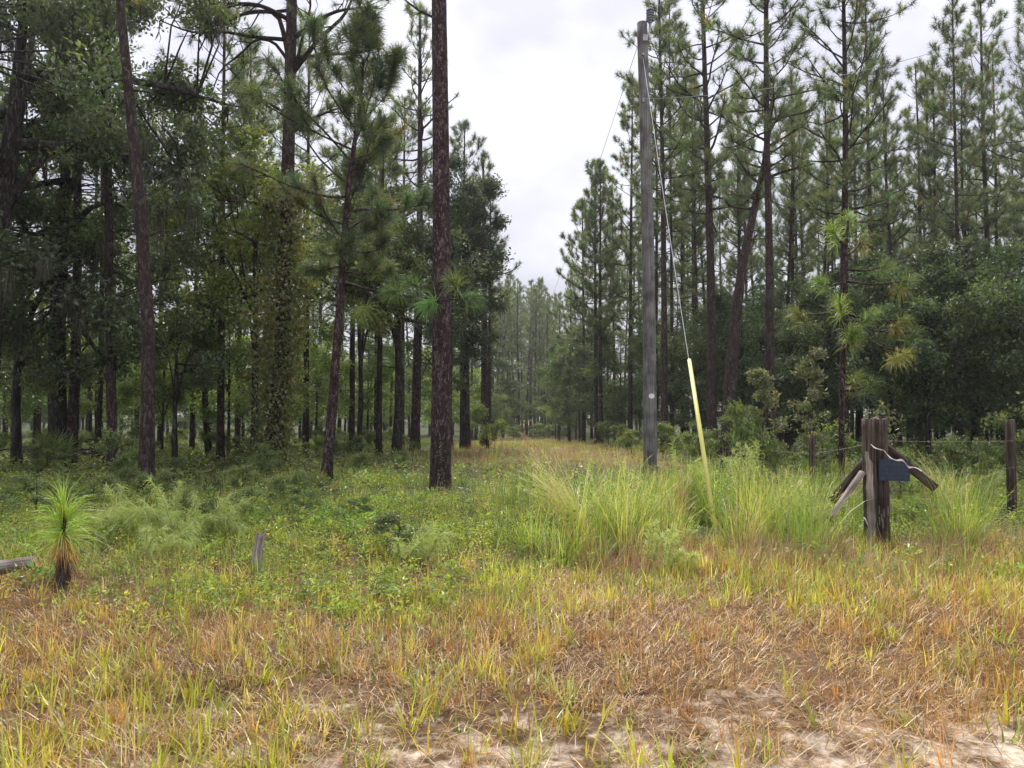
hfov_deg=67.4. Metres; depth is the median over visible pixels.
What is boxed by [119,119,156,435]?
pine tree
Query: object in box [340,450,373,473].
shrub
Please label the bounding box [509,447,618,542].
grass tussock
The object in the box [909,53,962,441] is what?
pine tree
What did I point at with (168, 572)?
rough grass
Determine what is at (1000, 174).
pine tree
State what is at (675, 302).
pine tree
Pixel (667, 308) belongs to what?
pine tree
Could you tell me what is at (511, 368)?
pine tree
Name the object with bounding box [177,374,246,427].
thicket tree
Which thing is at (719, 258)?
pine tree
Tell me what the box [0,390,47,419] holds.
thicket tree
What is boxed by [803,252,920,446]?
thicket tree
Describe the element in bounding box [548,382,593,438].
thicket tree
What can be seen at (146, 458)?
pine tree
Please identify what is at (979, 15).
pine tree
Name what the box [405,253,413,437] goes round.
pine tree
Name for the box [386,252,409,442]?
pine tree
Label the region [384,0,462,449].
pine tree
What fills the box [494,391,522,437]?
thicket tree
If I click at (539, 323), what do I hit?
pine tree
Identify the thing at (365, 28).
pine tree
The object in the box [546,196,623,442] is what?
pine tree
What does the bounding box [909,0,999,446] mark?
pine tree
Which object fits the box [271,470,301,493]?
saw palmetto
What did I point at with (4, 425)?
pine tree
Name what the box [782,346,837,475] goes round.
sapling
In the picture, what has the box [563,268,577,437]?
pine tree
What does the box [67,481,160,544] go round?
dogfennel
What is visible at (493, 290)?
pine tree
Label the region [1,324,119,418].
thicket tree
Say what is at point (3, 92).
pine tree
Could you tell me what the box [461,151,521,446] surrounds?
pine tree
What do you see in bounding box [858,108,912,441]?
pine tree
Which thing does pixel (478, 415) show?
shrub
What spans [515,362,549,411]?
thicket tree
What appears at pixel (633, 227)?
pine tree
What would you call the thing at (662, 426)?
shrub
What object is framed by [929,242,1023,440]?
thicket tree
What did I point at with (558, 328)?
pine tree
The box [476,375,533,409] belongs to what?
thicket tree
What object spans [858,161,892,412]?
pine tree
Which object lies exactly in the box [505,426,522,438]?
shrub
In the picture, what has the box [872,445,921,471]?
ribbon
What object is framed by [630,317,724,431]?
thicket tree
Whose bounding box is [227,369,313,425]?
thicket tree
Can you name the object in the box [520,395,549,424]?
thicket tree
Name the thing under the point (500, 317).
pine tree
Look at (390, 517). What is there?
shrub
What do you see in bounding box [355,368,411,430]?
thicket tree
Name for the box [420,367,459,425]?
thicket tree
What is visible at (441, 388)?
pine tree
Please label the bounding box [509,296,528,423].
pine tree
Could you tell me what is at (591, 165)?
pine tree
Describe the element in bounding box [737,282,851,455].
thicket tree
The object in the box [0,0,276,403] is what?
live oak
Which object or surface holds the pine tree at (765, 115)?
on the ground at (820, 750)
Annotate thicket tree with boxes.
[0,286,46,421]
[0,293,49,387]
[0,324,68,438]
[0,329,70,443]
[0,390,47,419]
[0,405,32,430]
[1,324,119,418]
[1,403,33,428]
[24,404,47,430]
[26,342,117,424]
[40,328,140,442]
[42,358,126,430]
[80,338,134,427]
[84,321,187,424]
[116,331,215,454]
[117,364,188,423]
[127,325,249,425]
[136,307,243,432]
[155,409,196,434]
[164,302,271,457]
[169,392,216,430]
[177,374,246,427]
[198,335,270,445]
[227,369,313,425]
[228,316,341,459]
[260,342,343,445]
[286,319,357,452]
[291,361,347,426]
[309,352,387,440]
[322,340,407,430]
[328,333,409,449]
[342,359,411,431]
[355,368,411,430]
[366,373,407,437]
[382,346,456,423]
[408,347,493,426]
[410,363,454,434]
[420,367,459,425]
[452,344,531,439]
[452,365,480,438]
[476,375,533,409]
[480,384,512,440]
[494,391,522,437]
[496,361,539,401]
[505,390,537,425]
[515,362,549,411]
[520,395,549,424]
[525,395,551,436]
[532,343,581,440]
[533,325,606,441]
[535,386,574,439]
[544,317,627,441]
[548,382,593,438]
[554,347,608,442]
[576,327,642,433]
[600,310,691,419]
[605,363,660,430]
[627,399,660,425]
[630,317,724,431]
[656,300,761,429]
[658,372,719,427]
[668,283,793,446]
[684,302,776,411]
[702,287,799,434]
[719,298,817,443]
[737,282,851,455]
[752,271,868,445]
[774,283,906,451]
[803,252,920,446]
[814,244,968,448]
[829,248,972,446]
[849,255,1020,456]
[874,236,1023,452]
[880,256,1008,443]
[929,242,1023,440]
[931,254,1023,456]
[958,229,1023,426]
[966,239,1023,413]
[995,268,1022,397]
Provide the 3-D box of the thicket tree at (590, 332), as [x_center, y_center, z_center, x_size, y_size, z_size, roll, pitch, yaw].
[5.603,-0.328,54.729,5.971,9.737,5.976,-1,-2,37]
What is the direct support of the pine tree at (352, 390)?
on the ground at (820, 750)
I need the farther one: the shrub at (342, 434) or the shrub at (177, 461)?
the shrub at (342, 434)
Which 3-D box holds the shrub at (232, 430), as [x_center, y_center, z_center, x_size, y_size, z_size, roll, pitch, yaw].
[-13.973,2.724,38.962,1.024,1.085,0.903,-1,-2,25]
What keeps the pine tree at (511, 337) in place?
on the ground at (820, 750)
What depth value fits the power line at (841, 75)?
17.21 m
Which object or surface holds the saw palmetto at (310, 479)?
on the ground at (820, 750)
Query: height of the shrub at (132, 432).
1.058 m
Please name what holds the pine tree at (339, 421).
on the ground at (820, 750)
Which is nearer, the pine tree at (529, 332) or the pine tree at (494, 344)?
the pine tree at (494, 344)
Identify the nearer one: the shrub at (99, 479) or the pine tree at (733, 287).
the shrub at (99, 479)
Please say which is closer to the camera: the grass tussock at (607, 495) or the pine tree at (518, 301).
the grass tussock at (607, 495)
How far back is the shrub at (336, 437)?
26.40 m
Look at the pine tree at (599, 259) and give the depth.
41.98 m
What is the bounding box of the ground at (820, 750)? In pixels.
[0,418,1023,767]
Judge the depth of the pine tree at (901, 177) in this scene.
45.18 m
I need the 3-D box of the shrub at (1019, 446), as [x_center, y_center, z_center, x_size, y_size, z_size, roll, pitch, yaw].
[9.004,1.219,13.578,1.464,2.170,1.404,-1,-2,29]
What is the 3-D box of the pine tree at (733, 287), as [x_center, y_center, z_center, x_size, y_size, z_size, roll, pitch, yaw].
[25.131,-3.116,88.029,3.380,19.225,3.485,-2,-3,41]
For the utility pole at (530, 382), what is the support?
on the ground at (820, 750)
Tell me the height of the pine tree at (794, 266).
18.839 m
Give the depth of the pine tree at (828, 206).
35.07 m
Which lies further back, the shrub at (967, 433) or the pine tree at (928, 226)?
the pine tree at (928, 226)
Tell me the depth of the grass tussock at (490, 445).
16.96 m
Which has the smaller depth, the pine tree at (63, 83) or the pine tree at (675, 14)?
the pine tree at (63, 83)
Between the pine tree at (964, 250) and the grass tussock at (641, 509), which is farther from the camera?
the pine tree at (964, 250)
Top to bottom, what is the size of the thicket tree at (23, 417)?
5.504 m
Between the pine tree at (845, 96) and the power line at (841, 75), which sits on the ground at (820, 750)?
the pine tree at (845, 96)
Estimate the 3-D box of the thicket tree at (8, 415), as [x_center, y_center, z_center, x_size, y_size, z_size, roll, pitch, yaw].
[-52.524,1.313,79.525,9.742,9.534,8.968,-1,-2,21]
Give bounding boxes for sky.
[0,0,1023,417]
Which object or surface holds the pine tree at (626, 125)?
on the ground at (820, 750)
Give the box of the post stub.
[250,533,266,574]
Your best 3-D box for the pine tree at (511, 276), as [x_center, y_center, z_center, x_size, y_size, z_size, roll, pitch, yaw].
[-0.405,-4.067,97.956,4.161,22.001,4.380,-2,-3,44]
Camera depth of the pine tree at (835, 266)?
56.27 m
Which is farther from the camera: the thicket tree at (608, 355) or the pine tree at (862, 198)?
the thicket tree at (608, 355)
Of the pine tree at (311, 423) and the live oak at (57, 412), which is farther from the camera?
the pine tree at (311, 423)
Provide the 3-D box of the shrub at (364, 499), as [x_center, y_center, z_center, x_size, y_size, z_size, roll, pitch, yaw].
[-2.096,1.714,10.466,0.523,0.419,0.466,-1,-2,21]
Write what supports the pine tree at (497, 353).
on the ground at (820, 750)
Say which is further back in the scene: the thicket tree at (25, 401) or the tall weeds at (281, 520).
the thicket tree at (25, 401)
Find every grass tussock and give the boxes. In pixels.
[479,427,506,479]
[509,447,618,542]
[512,450,583,514]
[576,464,640,551]
[605,472,679,543]
[623,468,651,488]
[725,462,824,541]
[778,468,854,542]
[901,442,997,514]
[920,468,978,530]
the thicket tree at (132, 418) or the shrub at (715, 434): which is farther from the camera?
the thicket tree at (132, 418)
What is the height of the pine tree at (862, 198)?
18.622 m
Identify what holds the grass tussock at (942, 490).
on the ground at (820, 750)
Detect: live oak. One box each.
[0,0,207,463]
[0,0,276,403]
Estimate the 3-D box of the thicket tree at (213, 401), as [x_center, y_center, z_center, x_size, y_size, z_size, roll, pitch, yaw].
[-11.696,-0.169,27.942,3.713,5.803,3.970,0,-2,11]
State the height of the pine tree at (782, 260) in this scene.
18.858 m
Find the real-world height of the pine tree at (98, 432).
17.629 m
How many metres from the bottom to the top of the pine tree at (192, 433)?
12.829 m
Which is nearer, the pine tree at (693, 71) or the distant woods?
the pine tree at (693, 71)
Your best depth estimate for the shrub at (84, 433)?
30.73 m
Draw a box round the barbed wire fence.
[741,416,1023,544]
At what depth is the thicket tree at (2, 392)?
34.82 m
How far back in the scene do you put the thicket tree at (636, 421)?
98.44 m
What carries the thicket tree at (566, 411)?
on the ground at (820, 750)
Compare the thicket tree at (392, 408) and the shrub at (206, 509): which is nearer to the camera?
the shrub at (206, 509)
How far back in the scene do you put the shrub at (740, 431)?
13.91 m
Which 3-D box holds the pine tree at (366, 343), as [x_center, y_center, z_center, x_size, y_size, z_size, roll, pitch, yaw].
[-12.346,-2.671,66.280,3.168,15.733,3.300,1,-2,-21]
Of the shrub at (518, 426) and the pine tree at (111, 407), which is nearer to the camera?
the pine tree at (111, 407)
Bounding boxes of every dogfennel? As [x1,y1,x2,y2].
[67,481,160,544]
[94,475,204,544]
[133,523,198,563]
[180,490,255,543]
[388,517,454,565]
[635,517,703,574]
[665,440,713,515]
[718,440,767,499]
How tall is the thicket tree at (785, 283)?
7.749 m
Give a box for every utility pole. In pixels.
[529,344,531,436]
[637,7,656,472]
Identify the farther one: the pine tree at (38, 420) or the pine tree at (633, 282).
the pine tree at (633, 282)
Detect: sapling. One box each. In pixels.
[742,368,791,486]
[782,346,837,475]
[853,399,921,499]
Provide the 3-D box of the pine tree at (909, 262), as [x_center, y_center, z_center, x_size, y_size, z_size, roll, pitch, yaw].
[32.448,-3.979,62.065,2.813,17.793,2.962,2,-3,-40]
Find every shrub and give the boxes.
[0,428,13,448]
[0,471,81,515]
[25,430,46,437]
[28,447,65,470]
[65,472,118,508]
[78,434,92,446]
[79,429,90,443]
[90,424,138,476]
[115,465,147,493]
[124,427,139,445]
[128,468,176,502]
[157,487,205,515]
[161,457,189,473]
[164,428,184,444]
[164,429,186,441]
[179,427,189,442]
[190,499,226,514]
[196,424,216,444]
[197,429,242,452]
[223,463,258,488]
[224,483,267,514]
[230,429,245,436]
[231,442,249,460]
[239,429,291,449]
[247,442,286,476]
[255,457,274,471]
[261,471,305,507]
[280,489,324,511]
[284,431,301,460]
[301,435,323,453]
[310,428,337,447]
[320,434,339,446]
[334,434,371,455]
[335,427,356,439]
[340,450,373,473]
[341,495,373,514]
[355,427,387,446]
[365,506,440,547]
[372,426,392,438]
[394,450,411,463]
[403,434,417,449]
[467,403,510,447]
[505,424,524,434]
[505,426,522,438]
[527,428,542,437]
[532,422,556,439]
[595,421,621,444]
[608,423,635,443]
[615,426,640,453]
[638,426,659,441]
[657,421,681,457]
[664,420,725,454]
[679,428,718,463]
[717,412,767,464]
[723,397,793,484]
[786,416,861,484]
[816,439,836,452]
[890,443,915,490]
[904,430,932,451]
[929,431,998,479]
[964,428,996,440]
[965,435,981,446]
[973,391,1023,480]
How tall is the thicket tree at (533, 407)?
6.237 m
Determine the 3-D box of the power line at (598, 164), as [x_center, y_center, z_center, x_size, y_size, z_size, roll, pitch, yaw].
[2.792,-6.879,55.007,0.014,2.224,72.531,0,-2,-1]
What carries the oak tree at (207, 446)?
on the ground at (820, 750)
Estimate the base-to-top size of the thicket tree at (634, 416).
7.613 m
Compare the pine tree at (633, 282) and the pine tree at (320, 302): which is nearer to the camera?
the pine tree at (320, 302)
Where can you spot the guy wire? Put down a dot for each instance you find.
(701, 441)
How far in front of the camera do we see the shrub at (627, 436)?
26.85 m
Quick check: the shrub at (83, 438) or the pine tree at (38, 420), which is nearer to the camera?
the shrub at (83, 438)
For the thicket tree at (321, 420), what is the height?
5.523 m
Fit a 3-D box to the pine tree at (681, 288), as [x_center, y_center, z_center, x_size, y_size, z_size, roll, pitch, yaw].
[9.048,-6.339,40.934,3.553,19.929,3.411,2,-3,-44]
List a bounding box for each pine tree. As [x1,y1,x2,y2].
[0,61,21,221]
[0,97,30,439]
[15,11,121,466]
[15,58,59,441]
[27,7,97,274]
[68,0,156,472]
[71,82,127,443]
[86,4,143,459]
[112,0,179,492]
[114,240,127,322]
[116,274,134,434]
[118,98,200,448]
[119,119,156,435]
[121,254,157,435]
[151,0,282,460]
[154,0,397,471]
[158,119,238,450]
[183,281,190,429]
[197,142,247,331]
[206,29,311,426]
[211,63,273,449]
[223,0,492,482]
[225,267,250,427]
[236,205,252,429]
[262,6,359,453]
[294,302,322,438]
[297,230,334,439]
[303,165,340,434]
[309,280,332,354]
[315,62,387,450]
[321,152,362,438]
[326,305,357,433]
[330,106,423,453]
[335,139,398,335]
[345,161,392,448]
[355,292,385,383]
[366,86,432,448]
[377,0,451,490]
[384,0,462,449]
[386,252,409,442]
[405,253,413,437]
[424,118,494,447]
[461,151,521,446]
[470,345,476,440]
[474,195,512,447]
[480,281,505,439]
[487,280,517,438]
[487,284,501,421]
[492,284,514,436]
[492,287,516,437]
[499,312,516,425]
[500,286,516,433]
[501,278,526,436]
[504,268,524,418]
[507,277,528,430]
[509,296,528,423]
[510,287,528,432]
[513,305,532,428]
[515,279,543,434]
[516,286,543,375]
[520,288,548,433]
[522,299,541,422]
[525,277,554,423]
[529,277,551,421]
[534,306,548,421]
[535,291,558,437]
[540,299,565,434]
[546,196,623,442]
[548,292,562,424]
[550,290,567,440]
[560,306,580,436]
[561,157,627,443]
[563,263,586,440]
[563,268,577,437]
[569,158,626,443]
[588,299,602,419]
[596,79,660,434]
[597,179,633,441]
[597,214,621,434]
[606,220,654,424]
[615,0,710,451]
[616,229,641,421]
[622,205,642,438]
[624,3,704,432]
[626,150,660,285]
[628,79,689,435]
[653,0,762,454]
[654,96,713,434]
[658,261,686,433]
[658,269,679,353]
[666,73,726,432]
[666,159,698,442]
[672,62,719,441]
[674,190,705,432]
[676,122,721,377]
[697,161,740,402]
[698,259,725,438]
[702,0,836,464]
[713,80,764,336]
[718,74,773,306]
[719,140,765,318]
[724,275,734,294]
[728,147,774,436]
[754,167,788,439]
[761,59,820,446]
[762,72,822,448]
[762,250,786,439]
[773,108,815,443]
[777,0,920,458]
[777,90,823,284]
[797,175,836,440]
[799,69,854,370]
[804,110,855,371]
[808,129,841,300]
[821,204,840,378]
[822,0,929,418]
[823,121,880,440]
[833,75,875,435]
[857,55,925,444]
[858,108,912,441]
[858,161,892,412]
[879,155,910,439]
[888,56,943,443]
[894,181,912,433]
[898,63,968,440]
[903,172,945,438]
[905,231,916,438]
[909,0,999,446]
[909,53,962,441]
[909,151,939,437]
[928,0,1023,444]
[928,60,1009,442]
[942,167,983,438]
[944,134,994,439]
[959,167,999,436]
[973,42,1023,440]
[977,0,1023,275]
[982,176,1011,269]
[991,103,1023,411]
[997,85,1023,276]
[1006,185,1023,267]
[1010,69,1023,255]
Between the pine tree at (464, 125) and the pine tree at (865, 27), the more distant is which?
the pine tree at (464, 125)
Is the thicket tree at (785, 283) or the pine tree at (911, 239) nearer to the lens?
the thicket tree at (785, 283)
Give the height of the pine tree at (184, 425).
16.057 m
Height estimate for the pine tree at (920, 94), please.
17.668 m
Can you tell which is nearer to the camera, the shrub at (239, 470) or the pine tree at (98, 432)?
the shrub at (239, 470)
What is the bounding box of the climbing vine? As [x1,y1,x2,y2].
[209,179,357,472]
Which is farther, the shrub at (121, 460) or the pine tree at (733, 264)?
the pine tree at (733, 264)
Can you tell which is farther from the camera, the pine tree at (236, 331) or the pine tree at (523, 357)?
the pine tree at (523, 357)
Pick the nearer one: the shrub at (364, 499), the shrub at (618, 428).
the shrub at (364, 499)
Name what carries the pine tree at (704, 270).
on the ground at (820, 750)
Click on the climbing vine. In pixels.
(270, 275)
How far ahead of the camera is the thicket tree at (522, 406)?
96.64 m
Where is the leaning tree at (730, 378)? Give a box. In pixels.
[714,74,819,462]
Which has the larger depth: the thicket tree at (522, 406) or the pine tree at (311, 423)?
the thicket tree at (522, 406)
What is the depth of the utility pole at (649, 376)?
18.50 m
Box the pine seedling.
[20,471,105,596]
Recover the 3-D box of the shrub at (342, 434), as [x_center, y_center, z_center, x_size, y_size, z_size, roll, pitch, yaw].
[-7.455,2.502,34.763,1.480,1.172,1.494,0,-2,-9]
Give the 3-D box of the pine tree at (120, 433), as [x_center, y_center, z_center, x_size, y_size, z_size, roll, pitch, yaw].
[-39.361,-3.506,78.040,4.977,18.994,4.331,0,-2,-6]
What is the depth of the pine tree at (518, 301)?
90.13 m
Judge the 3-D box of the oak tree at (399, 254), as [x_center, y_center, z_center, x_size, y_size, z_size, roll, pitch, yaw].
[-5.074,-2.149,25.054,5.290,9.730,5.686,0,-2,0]
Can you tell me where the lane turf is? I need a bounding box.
[371,433,681,469]
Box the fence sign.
[879,459,909,480]
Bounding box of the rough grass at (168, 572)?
[0,464,1023,606]
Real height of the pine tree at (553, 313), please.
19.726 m
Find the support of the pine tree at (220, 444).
on the ground at (820, 750)
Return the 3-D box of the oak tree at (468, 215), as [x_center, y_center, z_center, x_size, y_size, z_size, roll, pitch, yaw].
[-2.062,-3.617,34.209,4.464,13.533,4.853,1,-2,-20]
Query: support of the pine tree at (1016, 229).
on the ground at (820, 750)
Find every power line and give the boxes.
[534,48,636,337]
[646,23,1023,98]
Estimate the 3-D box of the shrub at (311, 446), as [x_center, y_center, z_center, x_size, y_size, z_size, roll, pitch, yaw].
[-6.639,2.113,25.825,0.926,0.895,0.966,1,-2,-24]
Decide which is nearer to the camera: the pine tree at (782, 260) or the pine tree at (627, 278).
the pine tree at (782, 260)
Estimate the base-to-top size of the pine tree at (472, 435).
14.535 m
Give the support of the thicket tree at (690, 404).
on the ground at (820, 750)
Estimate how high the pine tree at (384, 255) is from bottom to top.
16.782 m
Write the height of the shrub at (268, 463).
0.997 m
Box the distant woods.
[1,351,867,427]
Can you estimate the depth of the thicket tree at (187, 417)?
87.64 m
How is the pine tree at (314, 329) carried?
on the ground at (820, 750)
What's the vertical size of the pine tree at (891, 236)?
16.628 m
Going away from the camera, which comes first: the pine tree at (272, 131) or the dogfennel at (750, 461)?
the dogfennel at (750, 461)
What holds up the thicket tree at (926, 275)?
on the ground at (820, 750)
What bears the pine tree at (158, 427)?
on the ground at (820, 750)
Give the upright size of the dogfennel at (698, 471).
1.088 m
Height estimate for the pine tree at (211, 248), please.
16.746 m
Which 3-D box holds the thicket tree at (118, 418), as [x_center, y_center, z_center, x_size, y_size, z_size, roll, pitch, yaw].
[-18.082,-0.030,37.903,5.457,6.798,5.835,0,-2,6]
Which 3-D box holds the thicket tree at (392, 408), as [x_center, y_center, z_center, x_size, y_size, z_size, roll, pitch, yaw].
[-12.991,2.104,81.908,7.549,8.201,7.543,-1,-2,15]
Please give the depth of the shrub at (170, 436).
33.48 m
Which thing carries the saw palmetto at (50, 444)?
on the ground at (820, 750)
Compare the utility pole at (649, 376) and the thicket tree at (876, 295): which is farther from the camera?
the thicket tree at (876, 295)
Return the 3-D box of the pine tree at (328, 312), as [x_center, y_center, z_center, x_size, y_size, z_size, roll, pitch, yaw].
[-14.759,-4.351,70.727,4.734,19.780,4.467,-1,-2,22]
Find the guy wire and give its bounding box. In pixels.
[643,59,717,528]
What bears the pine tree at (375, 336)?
on the ground at (820, 750)
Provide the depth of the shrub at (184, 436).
46.24 m
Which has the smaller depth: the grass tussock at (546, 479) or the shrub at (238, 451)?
the grass tussock at (546, 479)
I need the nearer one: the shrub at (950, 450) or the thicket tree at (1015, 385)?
the shrub at (950, 450)
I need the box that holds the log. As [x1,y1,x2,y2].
[0,556,36,574]
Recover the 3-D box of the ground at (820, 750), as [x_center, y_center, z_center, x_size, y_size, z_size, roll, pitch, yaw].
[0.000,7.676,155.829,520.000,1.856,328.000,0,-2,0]
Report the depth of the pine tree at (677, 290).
48.22 m
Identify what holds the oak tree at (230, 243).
on the ground at (820, 750)
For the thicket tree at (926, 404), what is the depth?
23.88 m
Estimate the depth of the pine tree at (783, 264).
43.34 m
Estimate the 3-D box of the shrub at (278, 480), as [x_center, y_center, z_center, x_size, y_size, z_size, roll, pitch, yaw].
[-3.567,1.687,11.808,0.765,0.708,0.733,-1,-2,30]
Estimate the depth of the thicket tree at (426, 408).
45.58 m
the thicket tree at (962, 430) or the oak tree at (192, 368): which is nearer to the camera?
the oak tree at (192, 368)
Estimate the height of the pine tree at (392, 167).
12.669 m
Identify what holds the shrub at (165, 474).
on the ground at (820, 750)
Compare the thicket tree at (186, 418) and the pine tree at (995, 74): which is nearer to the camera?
the pine tree at (995, 74)
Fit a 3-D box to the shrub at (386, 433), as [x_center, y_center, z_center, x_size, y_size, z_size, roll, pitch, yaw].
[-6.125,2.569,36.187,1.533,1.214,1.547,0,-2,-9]
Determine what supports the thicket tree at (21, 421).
on the ground at (820, 750)
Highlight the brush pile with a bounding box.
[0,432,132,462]
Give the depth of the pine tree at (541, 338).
104.05 m
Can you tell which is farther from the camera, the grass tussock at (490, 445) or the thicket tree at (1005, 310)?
the thicket tree at (1005, 310)
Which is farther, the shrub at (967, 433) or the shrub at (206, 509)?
the shrub at (967, 433)
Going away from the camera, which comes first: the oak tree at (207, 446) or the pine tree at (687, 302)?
the oak tree at (207, 446)
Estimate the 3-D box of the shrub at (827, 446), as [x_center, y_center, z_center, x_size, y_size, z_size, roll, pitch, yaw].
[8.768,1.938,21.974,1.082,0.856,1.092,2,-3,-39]
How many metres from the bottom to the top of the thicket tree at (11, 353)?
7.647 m
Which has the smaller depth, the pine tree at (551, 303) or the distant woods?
the pine tree at (551, 303)
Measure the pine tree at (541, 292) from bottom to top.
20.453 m
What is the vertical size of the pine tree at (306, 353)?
17.029 m
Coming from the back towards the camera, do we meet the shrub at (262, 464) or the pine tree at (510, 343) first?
the pine tree at (510, 343)
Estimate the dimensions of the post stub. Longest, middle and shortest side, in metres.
0.410 x 0.112 x 0.111 m
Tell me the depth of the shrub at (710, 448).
21.09 m
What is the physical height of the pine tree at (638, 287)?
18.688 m
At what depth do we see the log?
6.78 m
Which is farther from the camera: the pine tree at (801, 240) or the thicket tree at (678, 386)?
the pine tree at (801, 240)
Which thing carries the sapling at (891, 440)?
on the ground at (820, 750)
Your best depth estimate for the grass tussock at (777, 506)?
8.54 m
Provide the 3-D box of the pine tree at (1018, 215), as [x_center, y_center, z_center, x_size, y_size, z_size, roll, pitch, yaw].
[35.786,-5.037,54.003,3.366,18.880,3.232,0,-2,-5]
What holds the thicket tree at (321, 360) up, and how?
on the ground at (820, 750)
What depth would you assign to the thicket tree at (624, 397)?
39.96 m
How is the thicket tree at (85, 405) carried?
on the ground at (820, 750)
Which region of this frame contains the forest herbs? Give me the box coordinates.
[0,437,1023,497]
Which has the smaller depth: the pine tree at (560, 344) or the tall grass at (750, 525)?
the tall grass at (750, 525)
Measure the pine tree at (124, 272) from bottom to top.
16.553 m
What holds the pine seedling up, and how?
on the ground at (820, 750)
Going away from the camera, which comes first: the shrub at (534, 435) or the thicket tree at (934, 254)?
the thicket tree at (934, 254)
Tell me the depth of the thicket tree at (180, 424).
80.53 m
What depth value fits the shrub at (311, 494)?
10.56 m
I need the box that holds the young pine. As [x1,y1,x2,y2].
[783,207,930,484]
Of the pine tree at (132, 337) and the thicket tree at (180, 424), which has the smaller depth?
the pine tree at (132, 337)
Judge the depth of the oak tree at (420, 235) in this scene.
26.62 m
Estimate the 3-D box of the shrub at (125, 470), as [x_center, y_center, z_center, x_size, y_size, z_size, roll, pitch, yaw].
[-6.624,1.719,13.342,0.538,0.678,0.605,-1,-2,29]
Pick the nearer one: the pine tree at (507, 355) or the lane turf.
the lane turf
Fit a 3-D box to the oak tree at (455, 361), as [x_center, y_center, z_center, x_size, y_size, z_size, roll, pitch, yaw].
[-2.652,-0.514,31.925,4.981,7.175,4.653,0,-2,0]
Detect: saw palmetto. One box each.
[16,421,82,468]
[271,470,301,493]
[290,465,342,493]
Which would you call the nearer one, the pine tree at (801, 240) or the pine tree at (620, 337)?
the pine tree at (801, 240)
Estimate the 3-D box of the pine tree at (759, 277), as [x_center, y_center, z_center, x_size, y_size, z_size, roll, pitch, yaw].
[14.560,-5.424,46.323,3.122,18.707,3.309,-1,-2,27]
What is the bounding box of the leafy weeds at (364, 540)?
[0,485,1023,652]
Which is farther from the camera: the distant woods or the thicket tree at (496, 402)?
the distant woods
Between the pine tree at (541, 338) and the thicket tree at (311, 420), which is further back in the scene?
the pine tree at (541, 338)
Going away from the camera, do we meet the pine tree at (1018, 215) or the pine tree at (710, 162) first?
the pine tree at (710, 162)
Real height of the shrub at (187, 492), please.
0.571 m
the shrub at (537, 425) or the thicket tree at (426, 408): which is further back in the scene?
the shrub at (537, 425)
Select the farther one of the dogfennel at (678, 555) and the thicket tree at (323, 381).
the thicket tree at (323, 381)
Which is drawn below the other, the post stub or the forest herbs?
the post stub
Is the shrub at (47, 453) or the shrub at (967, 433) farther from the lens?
the shrub at (967, 433)
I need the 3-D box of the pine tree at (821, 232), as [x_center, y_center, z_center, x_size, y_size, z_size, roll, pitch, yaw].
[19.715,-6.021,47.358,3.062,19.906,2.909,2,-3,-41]
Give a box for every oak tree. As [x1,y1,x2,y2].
[0,181,156,464]
[74,281,252,471]
[126,186,272,458]
[145,116,338,466]
[297,170,431,452]
[299,174,501,453]
[384,289,504,449]
[422,151,515,448]
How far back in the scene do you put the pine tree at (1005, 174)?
41.00 m
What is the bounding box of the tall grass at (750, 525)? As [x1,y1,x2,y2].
[463,437,1023,584]
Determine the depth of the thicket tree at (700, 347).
28.79 m
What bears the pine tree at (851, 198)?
on the ground at (820, 750)
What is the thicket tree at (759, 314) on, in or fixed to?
on the ground at (820, 750)
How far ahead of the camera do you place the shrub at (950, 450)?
14.28 m
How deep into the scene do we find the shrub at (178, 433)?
38.68 m
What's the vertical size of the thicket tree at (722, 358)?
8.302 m
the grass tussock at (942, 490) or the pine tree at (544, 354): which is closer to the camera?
the grass tussock at (942, 490)
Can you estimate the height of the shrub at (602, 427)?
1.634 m
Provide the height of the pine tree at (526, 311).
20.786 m
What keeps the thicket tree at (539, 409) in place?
on the ground at (820, 750)
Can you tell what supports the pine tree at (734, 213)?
on the ground at (820, 750)
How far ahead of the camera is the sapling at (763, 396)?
14.44 m
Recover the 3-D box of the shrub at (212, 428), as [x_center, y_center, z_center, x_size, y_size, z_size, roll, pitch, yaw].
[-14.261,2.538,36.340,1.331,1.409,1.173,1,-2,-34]
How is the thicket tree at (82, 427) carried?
on the ground at (820, 750)
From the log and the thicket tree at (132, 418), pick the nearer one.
the log
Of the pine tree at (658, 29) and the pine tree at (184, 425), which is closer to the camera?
the pine tree at (658, 29)
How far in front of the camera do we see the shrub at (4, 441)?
19.14 m
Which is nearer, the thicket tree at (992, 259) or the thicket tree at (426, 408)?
the thicket tree at (992, 259)
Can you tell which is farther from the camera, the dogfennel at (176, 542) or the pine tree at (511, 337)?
the pine tree at (511, 337)
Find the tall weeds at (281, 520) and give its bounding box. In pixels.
[0,460,1023,558]
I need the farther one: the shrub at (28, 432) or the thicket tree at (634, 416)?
the thicket tree at (634, 416)
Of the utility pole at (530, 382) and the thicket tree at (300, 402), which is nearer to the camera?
the thicket tree at (300, 402)
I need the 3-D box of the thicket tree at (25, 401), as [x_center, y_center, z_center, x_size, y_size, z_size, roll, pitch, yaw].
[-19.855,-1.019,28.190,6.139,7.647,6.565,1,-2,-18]

